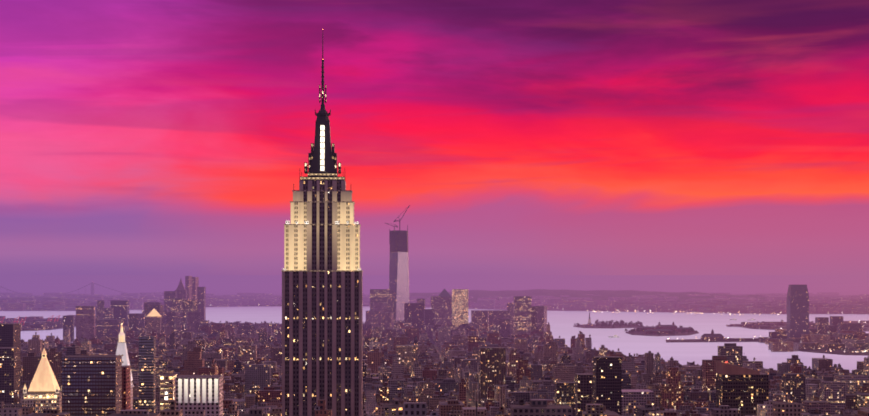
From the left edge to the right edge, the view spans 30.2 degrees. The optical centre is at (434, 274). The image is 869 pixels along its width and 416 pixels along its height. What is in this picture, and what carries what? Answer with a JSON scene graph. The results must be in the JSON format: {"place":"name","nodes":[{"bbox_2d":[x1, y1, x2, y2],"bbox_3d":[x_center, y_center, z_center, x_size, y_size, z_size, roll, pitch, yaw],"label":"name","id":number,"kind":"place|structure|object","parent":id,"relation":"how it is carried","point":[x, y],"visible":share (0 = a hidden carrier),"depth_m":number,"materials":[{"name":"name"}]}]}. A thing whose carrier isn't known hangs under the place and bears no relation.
{"place":"outdoors","nodes":[
{"label":"outdoors","id":0,"kind":"place"},
{"bbox_2d":[281,29,362,415],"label":"skyscraper","id":1,"kind":"structure","parent":0,"point":[322,307],"depth_m":1319.60,"materials":[{"name":"black stone"}]},
{"bbox_2d":[0,275,868,313],"bbox_3d":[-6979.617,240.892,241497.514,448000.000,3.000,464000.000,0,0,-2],"label":"land","id":2,"kind":"structure","parent":0,"point":[272,284],"depth_m":41659.11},
{"bbox_2d":[41,289,767,306],"bbox_3d":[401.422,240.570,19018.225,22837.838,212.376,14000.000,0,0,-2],"label":"hills","id":3,"kind":"structure","parent":2,"relation":"on","point":[596,295],"depth_m":13946.90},
{"bbox_2d":[0,306,868,372],"bbox_3d":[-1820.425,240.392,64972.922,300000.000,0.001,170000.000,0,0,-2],"label":"water","id":4,"kind":"structure","parent":0,"point":[561,323],"depth_m":6996.34,"materials":[{"name":"purple liquid"}]},
{"bbox_2d":[0,282,162,298],"bbox_3d":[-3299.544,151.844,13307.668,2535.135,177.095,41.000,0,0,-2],"label":"suspension bridge","id":5,"kind":"structure","parent":4,"relation":"on","point":[92,288],"depth_m":13301.79,"materials":[{"name":"purple metal"}]},
{"bbox_2d":[574,319,814,334],"bbox_3d":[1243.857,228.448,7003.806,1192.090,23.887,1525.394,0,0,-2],"label":"trees","id":6,"kind":"object","parent":4,"relation":"on","point":[607,324],"visible":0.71,"depth_m":7258.93,"materials":[{"name":"plant"}]},
{"bbox_2d":[666,339,757,342],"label":"pier","id":7,"kind":"structure","parent":4,"relation":"in","point":[687,340],"depth_m":5711.84,"materials":[{"name":"grey concrete"}]},
{"bbox_2d":[743,327,863,330],"bbox_3d":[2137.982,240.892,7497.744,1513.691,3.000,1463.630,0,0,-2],"label":"liberty park","id":8,"kind":"structure","parent":4,"relation":"in","point":[764,329],"depth_m":7095.69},
{"bbox_2d":[799,348,868,355],"bbox_3d":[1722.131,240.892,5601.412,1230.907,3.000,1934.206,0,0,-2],"label":"shoreline","id":9,"kind":"structure","parent":4,"relation":"in","point":[839,352],"depth_m":4919.05,"materials":[{"name":"grey"}]},
{"bbox_2d":[0,0,868,274],"label":"sky","id":10,"kind":"structure","parent":0,"point":[138,137],"materials":[{"name":"pink"}]},
{"bbox_2d":[0,205,868,415],"bbox_3d":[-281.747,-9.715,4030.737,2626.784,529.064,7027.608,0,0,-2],"label":"city","id":11,"kind":"object","parent":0,"point":[187,358],"visible":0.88,"depth_m":2976.50},
{"bbox_2d":[259,304,867,353],"bbox_3d":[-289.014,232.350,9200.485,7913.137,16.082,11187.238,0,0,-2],"label":"lights","id":12,"kind":"object","parent":11,"relation":"in","point":[615,336],"visible":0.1,"depth_m":9191.16},
{"bbox_2d":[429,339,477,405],"bbox_3d":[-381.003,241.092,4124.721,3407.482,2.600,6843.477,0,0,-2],"label":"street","id":13,"kind":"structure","parent":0,"point":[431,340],"depth_m":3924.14,"materials":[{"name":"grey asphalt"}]},
{"bbox_2d":[434,345,477,406],"bbox_3d":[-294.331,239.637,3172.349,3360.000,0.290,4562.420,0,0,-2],"label":"street","id":14,"kind":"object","parent":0,"point":[469,400],"visible":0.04,"depth_m":3179.43,"materials":[{"name":"grey asphalt"}]},
{"bbox_2d":[573,324,639,327],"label":"island","id":15,"kind":"structure","parent":0,"point":[618,326],"depth_m":7351.97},
{"bbox_2d":[583,313,595,325],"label":"statue of liberty","id":16,"kind":"object","parent":15,"relation":"on","point":[589,322],"visible":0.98,"depth_m":7453.51,"materials":[{"name":"metal"}]},
{"bbox_2d":[625,330,698,335],"bbox_3d":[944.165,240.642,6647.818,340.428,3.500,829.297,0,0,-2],"label":"island","id":17,"kind":"structure","parent":0,"point":[675,334],"depth_m":6375.58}
]}

